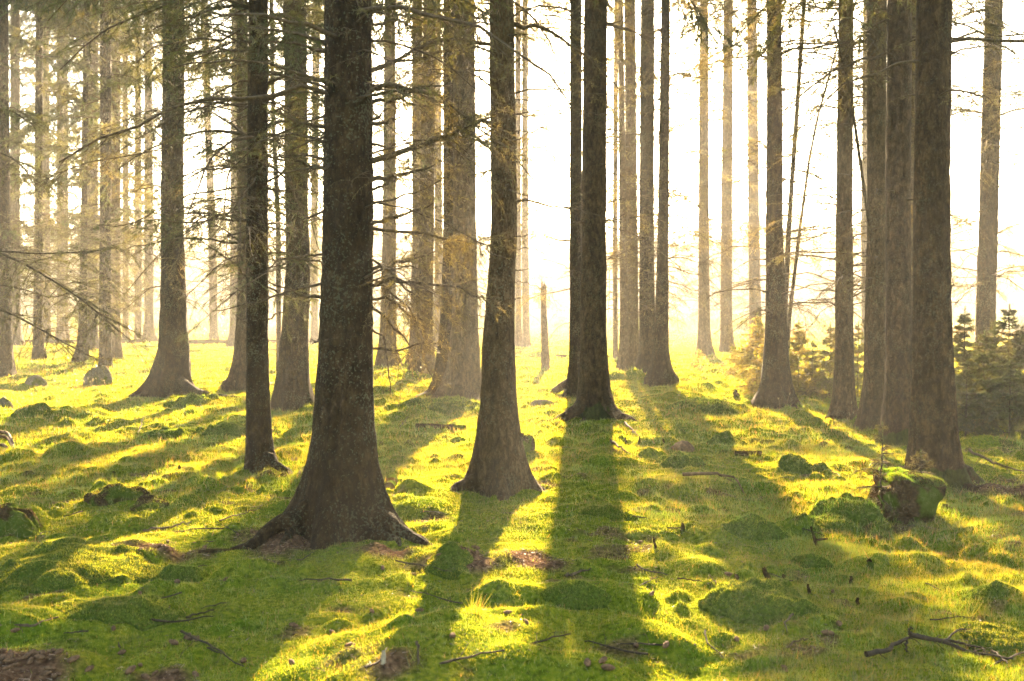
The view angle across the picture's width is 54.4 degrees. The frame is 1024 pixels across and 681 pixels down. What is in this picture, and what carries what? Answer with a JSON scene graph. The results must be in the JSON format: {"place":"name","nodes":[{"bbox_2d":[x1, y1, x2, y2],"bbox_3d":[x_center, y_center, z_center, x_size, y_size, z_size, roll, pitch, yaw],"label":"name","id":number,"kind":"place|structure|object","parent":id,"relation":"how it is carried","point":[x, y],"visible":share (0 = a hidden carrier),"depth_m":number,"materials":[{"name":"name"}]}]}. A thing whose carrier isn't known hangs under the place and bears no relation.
{"place":"outdoors","nodes":[
{"label":"outdoors","id":0,"kind":"place"},
{"bbox_2d":[51,368,858,481],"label":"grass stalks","id":1,"kind":"object","parent":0,"point":[292,459],"depth_m":17.88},
{"bbox_2d":[0,247,1023,680],"bbox_3d":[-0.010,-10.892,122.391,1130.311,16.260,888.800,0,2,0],"label":"ground","id":2,"kind":"structure","parent":0,"point":[484,665],"depth_m":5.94,"materials":[{"name":"plant"}]},
{"bbox_2d":[0,502,42,539],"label":"mossy rock","id":3,"kind":"object","parent":2,"relation":"on","point":[15,518],"visible":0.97,"depth_m":6.73,"materials":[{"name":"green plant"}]},
{"bbox_2d":[11,402,52,417],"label":"moss mound","id":4,"kind":"object","parent":2,"relation":"on","point":[33,409],"visible":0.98,"depth_m":13.62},
{"bbox_2d":[24,375,47,386],"bbox_3d":[-8.972,0.763,18.758,0.432,0.235,0.400,0,2,0],"label":"boulder","id":5,"kind":"object","parent":2,"relation":"on","point":[40,381],"visible":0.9,"depth_m":18.66,"materials":[{"name":"stone"}]},
{"bbox_2d":[8,1,79,344],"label":"spruce tree","id":6,"kind":"object","parent":2,"relation":"on","point":[15,85],"visible":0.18,"depth_m":38.73,"materials":[{"name":"brown plant"}]},
{"bbox_2d":[8,7,80,339],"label":"spruce tree","id":7,"kind":"object","parent":2,"relation":"on","point":[27,19],"visible":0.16,"depth_m":42.55,"materials":[{"name":"brown plant"}]},
{"bbox_2d":[9,5,98,339],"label":"spruce tree","id":8,"kind":"object","parent":2,"relation":"on","point":[60,336],"visible":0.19,"depth_m":41.36,"materials":[{"name":"brown plant"}]},
{"bbox_2d":[9,4,99,339],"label":"spruce tree","id":9,"kind":"object","parent":2,"relation":"on","point":[66,205],"visible":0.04,"depth_m":43.57,"materials":[{"name":"brown plant"}]},
{"bbox_2d":[21,535,93,557],"bbox_3d":[-2.707,1.272,6.002,0.504,0.193,0.400,0,2,0],"label":"moss mound","id":10,"kind":"object","parent":2,"relation":"on","point":[46,546],"visible":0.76,"depth_m":5.95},
{"bbox_2d":[0,0,116,376],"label":"spruce tree","id":11,"kind":"object","parent":2,"relation":"on","point":[6,234],"visible":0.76,"depth_m":22.22,"materials":[{"name":"green plant"}]},
{"bbox_2d":[8,0,142,359],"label":"spruce tree","id":12,"kind":"object","parent":2,"relation":"on","point":[38,208],"visible":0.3,"depth_m":27.51,"materials":[{"name":"brown plant"}]},
{"bbox_2d":[0,0,162,396],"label":"spruce tree","id":13,"kind":"object","parent":2,"relation":"on","point":[68,292],"visible":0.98,"depth_m":8.73,"materials":[{"name":"green plant"}]},
{"bbox_2d":[0,540,164,593],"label":"moss mound","id":14,"kind":"object","parent":2,"relation":"on","point":[65,565],"visible":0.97,"depth_m":5.66,"materials":[{"name":"plant"}]},
{"bbox_2d":[10,0,161,361],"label":"spruce tree","id":15,"kind":"object","parent":2,"relation":"on","point":[82,315],"visible":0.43,"depth_m":26.85,"materials":[{"name":"brown plant"}]},
{"bbox_2d":[26,0,156,349],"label":"spruce tree","id":16,"kind":"object","parent":2,"relation":"on","point":[92,189],"visible":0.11,"depth_m":35.34,"materials":[{"name":"brown plant"}]},
{"bbox_2d":[83,365,112,385],"bbox_3d":[-8.207,0.723,19.781,0.520,0.455,0.481,2,3,44],"label":"boulder","id":17,"kind":"object","parent":2,"relation":"on","point":[98,373],"visible":0.83,"depth_m":19.67,"materials":[{"name":"stone"}]},
{"bbox_2d":[8,0,209,368],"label":"spruce tree","id":18,"kind":"object","parent":2,"relation":"on","point":[104,59],"visible":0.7,"depth_m":25.25,"materials":[{"name":"green plant"}]},
{"bbox_2d":[51,592,178,631],"bbox_3d":[-1.976,1.368,5.008,0.640,0.199,0.521,0,2,0],"label":"moss mound","id":19,"kind":"object","parent":2,"relation":"on","point":[139,611],"visible":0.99,"depth_m":4.89,"materials":[{"name":"plant"}]},
{"bbox_2d":[84,482,149,506],"bbox_3d":[-3.117,1.216,7.859,0.489,0.236,0.409,0,2,0],"label":"tree stump","id":20,"kind":"object","parent":2,"relation":"on","point":[108,493],"visible":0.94,"depth_m":7.72,"materials":[{"name":"plant"}]},
{"bbox_2d":[18,0,216,357],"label":"spruce tree","id":21,"kind":"object","parent":2,"relation":"on","point":[117,343],"visible":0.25,"depth_m":28.60,"materials":[{"name":"brown plant"}]},
{"bbox_2d":[71,15,188,338],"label":"spruce tree","id":22,"kind":"object","parent":2,"relation":"on","point":[138,317],"visible":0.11,"depth_m":41.17,"materials":[{"name":"brown plant"}]},
{"bbox_2d":[98,0,161,338],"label":"spruce tree","id":23,"kind":"object","parent":2,"relation":"on","point":[125,169],"visible":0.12,"depth_m":40.24,"materials":[{"name":"brown plant"}]},
{"bbox_2d":[128,494,169,511],"bbox_3d":[-2.764,1.259,7.583,0.318,0.182,0.237,0,2,0],"label":"tree stump","id":24,"kind":"object","parent":2,"relation":"on","point":[146,501],"visible":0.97,"depth_m":7.57,"materials":[{"name":"wood"}]},
{"bbox_2d":[23,0,284,397],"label":"spruce tree","id":25,"kind":"object","parent":2,"relation":"on","point":[173,376],"visible":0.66,"depth_m":17.03,"materials":[{"name":"brown plant"}]},
{"bbox_2d":[120,0,214,341],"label":"spruce tree","id":26,"kind":"object","parent":2,"relation":"on","point":[148,298],"visible":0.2,"depth_m":40.48,"materials":[{"name":"brown plant"}]},
{"bbox_2d":[141,425,196,439],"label":"moss mound","id":27,"kind":"object","parent":2,"relation":"on","point":[164,432],"visible":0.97,"depth_m":11.83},
{"bbox_2d":[157,563,209,582],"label":"moss mound","id":28,"kind":"object","parent":2,"relation":"on","point":[169,572],"visible":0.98,"depth_m":5.70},
{"bbox_2d":[155,391,218,408],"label":"moss mound","id":29,"kind":"object","parent":2,"relation":"on","point":[184,400],"visible":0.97,"depth_m":15.31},
{"bbox_2d":[184,5,230,339],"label":"spruce tree","id":30,"kind":"object","parent":2,"relation":"on","point":[213,329],"visible":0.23,"depth_m":42.92,"materials":[{"name":"brown plant"}]},
{"bbox_2d":[0,0,431,474],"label":"spruce tree","id":31,"kind":"object","parent":2,"relation":"on","point":[260,455],"visible":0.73,"depth_m":9.24,"materials":[{"name":"brown plant"}]},
{"bbox_2d":[179,630,252,666],"bbox_3d":[-1.360,1.406,4.481,0.472,0.112,0.251,1,2,17],"label":"fallen twig","id":32,"kind":"object","parent":2,"relation":"on","point":[195,638],"visible":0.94,"depth_m":4.53,"materials":[{"name":"brown wood"}]},
{"bbox_2d":[123,0,316,391],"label":"spruce tree","id":33,"kind":"object","parent":2,"relation":"on","point":[237,372],"visible":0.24,"depth_m":17.59,"materials":[{"name":"brown plant"}]},
{"bbox_2d":[201,420,244,435],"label":"moss mound","id":34,"kind":"object","parent":2,"relation":"on","point":[231,428],"visible":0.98,"depth_m":12.07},
{"bbox_2d":[184,0,283,346],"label":"spruce tree","id":35,"kind":"object","parent":2,"relation":"on","point":[231,339],"visible":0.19,"depth_m":37.40,"materials":[{"name":"brown plant"}]},
{"bbox_2d":[125,0,407,410],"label":"spruce tree","id":36,"kind":"object","parent":2,"relation":"on","point":[292,390],"visible":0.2,"depth_m":14.65,"materials":[{"name":"brown plant"}]},
{"bbox_2d":[190,0,395,370],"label":"spruce tree","id":37,"kind":"object","parent":2,"relation":"on","point":[278,316],"visible":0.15,"depth_m":24.29,"materials":[{"name":"brown plant"}]},
{"bbox_2d":[274,2,323,343],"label":"spruce tree","id":38,"kind":"object","parent":2,"relation":"on","point":[314,335],"visible":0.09,"depth_m":40.12,"materials":[{"name":"brown plant"}]},
{"bbox_2d":[49,0,579,549],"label":"spruce tree","id":39,"kind":"object","parent":2,"relation":"on","point":[341,496],"visible":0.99,"depth_m":6.50,"materials":[{"name":"brown plant"}]},
{"bbox_2d":[312,0,442,365],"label":"spruce tree","id":40,"kind":"object","parent":2,"relation":"on","point":[386,247],"visible":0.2,"depth_m":26.04,"materials":[{"name":"brown plant"}]},
{"bbox_2d":[313,0,489,362],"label":"spruce tree","id":41,"kind":"object","parent":2,"relation":"on","point":[414,201],"visible":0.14,"depth_m":26.50,"materials":[{"name":"brown plant"}]},
{"bbox_2d":[383,0,489,347],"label":"spruce tree","id":42,"kind":"object","parent":2,"relation":"on","point":[438,277],"visible":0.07,"depth_m":35.51,"materials":[{"name":"brown plant"}]},
{"bbox_2d":[397,394,479,413],"bbox_3d":[-0.993,0.935,14.628,1.445,0.313,1.231,0,2,0],"label":"moss mound","id":43,"kind":"object","parent":2,"relation":"on","point":[447,403],"visible":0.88,"depth_m":14.40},
{"bbox_2d":[415,423,466,430],"bbox_3d":[-0.877,1.075,12.261,0.637,0.113,0.107,0,2,9],"label":"fallen log","id":44,"kind":"object","parent":2,"relation":"on","point":[452,426],"visible":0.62,"depth_m":12.22,"materials":[{"name":"brown wood"}]},
{"bbox_2d":[373,0,522,373],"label":"spruce tree","id":45,"kind":"object","parent":2,"relation":"on","point":[427,279],"visible":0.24,"depth_m":21.67,"materials":[{"name":"brown plant"}]},
{"bbox_2d":[422,541,473,579],"bbox_3d":[-0.366,1.282,5.728,0.316,0.245,0.260,0,2,0],"label":"moss mound","id":46,"kind":"object","parent":2,"relation":"on","point":[453,555],"visible":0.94,"depth_m":5.72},
{"bbox_2d":[372,0,561,396],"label":"spruce tree","id":47,"kind":"object","parent":2,"relation":"on","point":[440,365],"visible":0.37,"depth_m":17.42,"materials":[{"name":"brown plant"}]},
{"bbox_2d":[439,638,504,676],"bbox_3d":[-0.207,1.313,4.101,0.357,0.084,0.198,-1,2,-32],"label":"fallen twig","id":48,"kind":"object","parent":2,"relation":"on","point":[459,658],"visible":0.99,"depth_m":4.11,"materials":[{"name":"brown wood"}]},
{"bbox_2d":[374,0,583,401],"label":"spruce tree","id":49,"kind":"object","parent":2,"relation":"on","point":[464,379],"visible":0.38,"depth_m":15.98,"materials":[{"name":"brown plant"}]},
{"bbox_2d":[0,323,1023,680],"bbox_3d":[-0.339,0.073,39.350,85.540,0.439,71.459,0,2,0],"label":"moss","id":50,"kind":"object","parent":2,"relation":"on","point":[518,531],"visible":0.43,"depth_m":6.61,"materials":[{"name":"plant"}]},
{"bbox_2d":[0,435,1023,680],"bbox_3d":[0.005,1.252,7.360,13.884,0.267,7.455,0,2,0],"label":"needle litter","id":51,"kind":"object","parent":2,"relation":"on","point":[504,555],"visible":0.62,"depth_m":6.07,"materials":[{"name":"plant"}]},
{"bbox_2d":[301,0,735,500],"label":"spruce tree","id":52,"kind":"object","parent":2,"relation":"on","point":[499,467],"visible":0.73,"depth_m":8.20,"materials":[{"name":"brown plant"}]},
{"bbox_2d":[475,0,565,346],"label":"spruce tree","id":53,"kind":"object","parent":2,"relation":"on","point":[518,333],"visible":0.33,"depth_m":36.35,"materials":[{"name":"brown plant"}]},
{"bbox_2d":[20,198,1023,331],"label":"wood","id":54,"kind":"object","parent":2,"relation":"on","point":[559,252],"visible":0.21,"depth_m":96.14,"materials":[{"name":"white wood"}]},
{"bbox_2d":[475,0,569,347],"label":"spruce tree","id":55,"kind":"object","parent":2,"relation":"on","point":[525,263],"visible":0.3,"depth_m":36.05,"materials":[{"name":"brown plant"}]},
{"bbox_2d":[521,433,535,453],"bbox_3d":[0.096,1.069,10.168,0.297,0.305,0.281,0,2,0],"label":"tree stump","id":56,"kind":"object","parent":2,"relation":"on","point":[528,441],"visible":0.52,"depth_m":10.13,"materials":[{"name":"brown wood"}]},
{"bbox_2d":[540,279,549,369],"bbox_3d":[0.803,-0.269,23.730,0.252,2.474,0.246,0,2,0],"label":"broken snag","id":57,"kind":"object","parent":2,"relation":"on","point":[545,358],"visible":0.86,"depth_m":23.66,"materials":[{"name":"brown wood"}]},
{"bbox_2d":[540,578,611,609],"bbox_3d":[0.335,1.326,5.143,0.394,0.185,0.284,0,2,0],"label":"moss mound","id":58,"kind":"object","parent":2,"relation":"on","point":[578,594],"visible":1,"depth_m":5.10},
{"bbox_2d":[475,0,695,396],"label":"spruce tree","id":59,"kind":"object","parent":2,"relation":"on","point":[569,385],"visible":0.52,"depth_m":16.52,"materials":[{"name":"brown plant"}]},
{"bbox_2d":[578,502,640,521],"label":"moss mound","id":60,"kind":"object","parent":2,"relation":"on","point":[617,513],"visible":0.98,"depth_m":7.13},
{"bbox_2d":[514,0,720,421],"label":"spruce tree","id":61,"kind":"object","parent":2,"relation":"on","point":[594,400],"visible":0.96,"depth_m":13.14,"materials":[{"name":"brown plant"}]},
{"bbox_2d":[544,0,695,357],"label":"spruce tree","id":62,"kind":"object","parent":2,"relation":"on","point":[615,284],"visible":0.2,"depth_m":28.86,"materials":[{"name":"brown plant"}]},
{"bbox_2d":[561,0,686,370],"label":"spruce tree","id":63,"kind":"object","parent":2,"relation":"on","point":[623,360],"visible":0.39,"depth_m":23.55,"materials":[{"name":"brown plant"}]},
{"bbox_2d":[548,0,764,386],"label":"spruce tree","id":64,"kind":"object","parent":2,"relation":"on","point":[661,371],"visible":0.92,"depth_m":18.95,"materials":[{"name":"brown plant"}]},
{"bbox_2d":[558,0,756,367],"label":"spruce tree","id":65,"kind":"object","parent":2,"relation":"on","point":[633,326],"visible":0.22,"depth_m":24.57,"materials":[{"name":"brown plant"}]},
{"bbox_2d":[606,0,728,372],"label":"spruce tree","id":66,"kind":"object","parent":2,"relation":"on","point":[646,314],"visible":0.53,"depth_m":21.84,"materials":[{"name":"brown plant"}]},
{"bbox_2d":[655,451,705,468],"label":"moss mound","id":67,"kind":"object","parent":2,"relation":"on","point":[680,459],"visible":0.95,"depth_m":9.57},
{"bbox_2d":[670,440,693,451],"bbox_3d":[1.810,1.144,10.590,0.290,0.159,0.212,0,2,0],"label":"boulder","id":68,"kind":"object","parent":2,"relation":"on","point":[682,445],"visible":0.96,"depth_m":10.54,"materials":[{"name":"grey stone"}]},
{"bbox_2d":[664,395,752,414],"bbox_3d":[2.815,0.955,14.343,1.268,0.359,1.039,1,3,35],"label":"moss mound","id":69,"kind":"object","parent":2,"relation":"on","point":[718,406],"visible":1,"depth_m":14.07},
{"bbox_2d":[682,472,743,492],"bbox_3d":[1.683,1.189,8.356,0.496,0.159,0.192,0,2,0],"label":"fallen stick","id":70,"kind":"object","parent":2,"relation":"on","point":[703,473],"visible":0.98,"depth_m":8.40,"materials":[{"name":"brown wood"}]},
{"bbox_2d":[638,0,788,355],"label":"spruce tree","id":71,"kind":"object","parent":2,"relation":"on","point":[704,345],"visible":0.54,"depth_m":29.10,"materials":[{"name":"brown plant"}]},
{"bbox_2d":[707,429,749,445],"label":"moss mound","id":72,"kind":"object","parent":2,"relation":"on","point":[724,437],"visible":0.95,"depth_m":11.09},
{"bbox_2d":[676,0,790,352],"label":"spruce tree","id":73,"kind":"object","parent":2,"relation":"on","point":[727,137],"visible":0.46,"depth_m":31.56,"materials":[{"name":"brown plant"}]},
{"bbox_2d":[673,0,815,343],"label":"spruce tree","id":74,"kind":"object","parent":2,"relation":"on","point":[753,209],"visible":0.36,"depth_m":35.07,"materials":[{"name":"brown plant"}]},
{"bbox_2d":[722,512,791,540],"bbox_3d":[1.626,1.252,6.642,0.497,0.230,0.396,0,2,0],"label":"moss mound","id":75,"kind":"object","parent":2,"relation":"on","point":[751,526],"visible":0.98,"depth_m":6.52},
{"bbox_2d":[698,577,823,626],"bbox_3d":[1.279,1.348,5.155,0.647,0.249,0.523,0,2,0],"label":"moss mound","id":76,"kind":"object","parent":2,"relation":"on","point":[755,600],"visible":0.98,"depth_m":5.06,"materials":[{"name":"plant"}]},
{"bbox_2d":[720,313,802,393],"bbox_3d":[4.431,0.382,17.810,1.241,1.801,1.422,-1,2,-15],"label":"young spruce","id":77,"kind":"object","parent":2,"relation":"on","point":[749,349],"visible":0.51,"depth_m":17.70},
{"bbox_2d":[743,339,790,394],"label":"young spruce","id":78,"kind":"object","parent":2,"relation":"on","point":[760,361],"visible":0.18,"depth_m":16.74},
{"bbox_2d":[696,0,866,318],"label":"spruce tree","id":79,"kind":"object","parent":2,"relation":"on","point":[788,228],"visible":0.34,"depth_m":19.84,"materials":[{"name":"brown plant"}]},
{"bbox_2d":[778,453,813,473],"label":"moss mound","id":80,"kind":"object","parent":2,"relation":"on","point":[796,464],"visible":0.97,"depth_m":9.36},
{"bbox_2d":[788,320,826,394],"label":"young spruce","id":81,"kind":"object","parent":2,"relation":"on","point":[793,358],"visible":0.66,"depth_m":17.37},
{"bbox_2d":[791,341,827,395],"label":"young spruce","id":82,"kind":"object","parent":2,"relation":"on","point":[813,344],"visible":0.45,"depth_m":17.41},
{"bbox_2d":[786,50,836,352],"bbox_3d":[5.730,-2.294,19.508,1.742,6.889,1.186,0,2,11],"label":"dead sapling","id":83,"kind":"object","parent":2,"relation":"on","point":[793,279],"visible":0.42,"depth_m":19.61,"materials":[{"name":"brown wood"}]},
{"bbox_2d":[790,551,833,567],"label":"moss mound","id":84,"kind":"object","parent":2,"relation":"on","point":[811,559],"visible":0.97,"depth_m":5.91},
{"bbox_2d":[662,0,992,409],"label":"spruce tree","id":85,"kind":"object","parent":2,"relation":"on","point":[776,388],"visible":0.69,"depth_m":15.15,"materials":[{"name":"brown plant"}]},
{"bbox_2d":[793,512,864,533],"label":"moss mound","id":86,"kind":"object","parent":2,"relation":"on","point":[825,522],"visible":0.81,"depth_m":6.97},
{"bbox_2d":[804,322,857,399],"bbox_3d":[5.400,0.422,16.884,0.874,1.486,1.006,0,2,0],"label":"young spruce","id":87,"kind":"object","parent":2,"relation":"on","point":[820,379],"visible":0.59,"depth_m":16.78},
{"bbox_2d":[804,0,866,346],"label":"spruce tree","id":88,"kind":"object","parent":2,"relation":"on","point":[863,218],"visible":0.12,"depth_m":32.75,"materials":[{"name":"brown plant"}]},
{"bbox_2d":[664,0,1023,419],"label":"spruce tree","id":89,"kind":"object","parent":2,"relation":"on","point":[843,394],"visible":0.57,"depth_m":13.48,"materials":[{"name":"brown plant"}]},
{"bbox_2d":[808,489,886,526],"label":"moss mound","id":90,"kind":"structure","parent":2,"relation":"on","point":[859,509],"depth_m":7.17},
{"bbox_2d":[809,24,885,377],"bbox_3d":[4.343,-1.138,11.771,1.458,5.200,0.832,-1,2,-20],"label":"dead sapling","id":91,"kind":"object","parent":2,"relation":"on","point":[877,286],"visible":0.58,"depth_m":11.84,"materials":[{"name":"brown wood"}]},
{"bbox_2d":[853,322,863,397],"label":"young spruce","id":92,"kind":"object","parent":2,"relation":"on","point":[859,349],"visible":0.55,"depth_m":16.81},
{"bbox_2d":[711,0,1018,429],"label":"spruce tree","id":93,"kind":"object","parent":2,"relation":"on","point":[870,407],"visible":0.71,"depth_m":12.49,"materials":[{"name":"brown plant"}]},
{"bbox_2d":[719,0,1023,490],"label":"spruce tree","id":94,"kind":"object","parent":2,"relation":"on","point":[933,429],"visible":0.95,"depth_m":8.51,"materials":[{"name":"brown plant"}]},
{"bbox_2d":[779,0,1023,446],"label":"spruce tree","id":95,"kind":"object","parent":2,"relation":"on","point":[898,362],"visible":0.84,"depth_m":10.97,"materials":[{"name":"brown plant"}]},
{"bbox_2d":[797,0,1013,288],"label":"spruce tree","id":96,"kind":"object","parent":2,"relation":"on","point":[912,136],"visible":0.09,"depth_m":16.08,"materials":[{"name":"brown plant"}]},
{"bbox_2d":[868,467,946,523],"bbox_3d":[2.918,1.175,7.433,0.557,0.458,0.588,0,2,0],"label":"boulder","id":97,"kind":"object","parent":2,"relation":"on","point":[916,497],"visible":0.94,"depth_m":7.25,"materials":[{"name":"brown stone"}]},
{"bbox_2d":[854,421,898,514],"bbox_3d":[2.748,0.939,7.327,0.445,0.698,0.399,1,2,17],"label":"young spruce","id":98,"kind":"object","parent":97,"relation":"on","point":[881,462],"visible":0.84,"depth_m":7.33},
{"bbox_2d":[906,449,935,476],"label":"young spruce","id":99,"kind":"object","parent":97,"relation":"on","point":[920,456],"visible":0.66,"depth_m":7.41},
{"bbox_2d":[864,620,1012,661],"bbox_3d":[1.917,1.395,4.582,0.700,0.195,0.414,0,2,0],"label":"fallen branch","id":100,"kind":"object","parent":2,"relation":"on","point":[948,641],"visible":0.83,"depth_m":4.52,"materials":[{"name":"brown wood"}]},
{"bbox_2d":[862,0,1023,378],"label":"spruce tree","id":101,"kind":"object","parent":2,"relation":"on","point":[988,181],"visible":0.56,"depth_m":19.22,"materials":[{"name":"brown plant"}]},
{"bbox_2d":[953,306,981,416],"bbox_3d":[6.431,0.343,14.038,0.902,1.702,0.879,0,2,10],"label":"young spruce","id":102,"kind":"object","parent":2,"relation":"on","point":[964,353],"visible":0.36,"depth_m":14.01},
{"bbox_2d":[955,359,1005,436],"bbox_3d":[5.446,0.772,11.800,0.797,1.112,0.938,-2,3,-44],"label":"young spruce","id":103,"kind":"object","parent":2,"relation":"on","point":[979,399],"visible":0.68,"depth_m":11.78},
{"bbox_2d":[955,331,1020,435],"bbox_3d":[5.749,0.604,12.335,1.062,1.491,1.262,1,2,30],"label":"young spruce","id":104,"kind":"object","parent":2,"relation":"on","point":[983,355],"visible":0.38,"depth_m":12.20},
{"bbox_2d":[954,621,1023,651],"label":"moss mound","id":105,"kind":"object","parent":2,"relation":"on","point":[992,635],"visible":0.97,"depth_m":4.63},
{"bbox_2d":[960,579,1019,600],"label":"moss mound","id":106,"kind":"object","parent":2,"relation":"on","point":[987,590],"visible":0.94,"depth_m":5.20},
{"bbox_2d":[959,303,1023,418],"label":"young spruce","id":107,"kind":"object","parent":2,"relation":"on","point":[1004,324],"visible":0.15,"depth_m":13.72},
{"bbox_2d":[971,358,1023,439],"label":"young spruce","id":108,"kind":"object","parent":2,"relation":"on","point":[996,412],"visible":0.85,"depth_m":11.60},
{"bbox_2d":[994,324,1023,430],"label":"young spruce","id":109,"kind":"object","parent":2,"relation":"on","point":[1017,352],"visible":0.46,"depth_m":13.17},
{"bbox_2d":[8,0,1023,252],"label":"sky","id":110,"kind":"structure","parent":0,"point":[968,172],"materials":[{"name":"white"}]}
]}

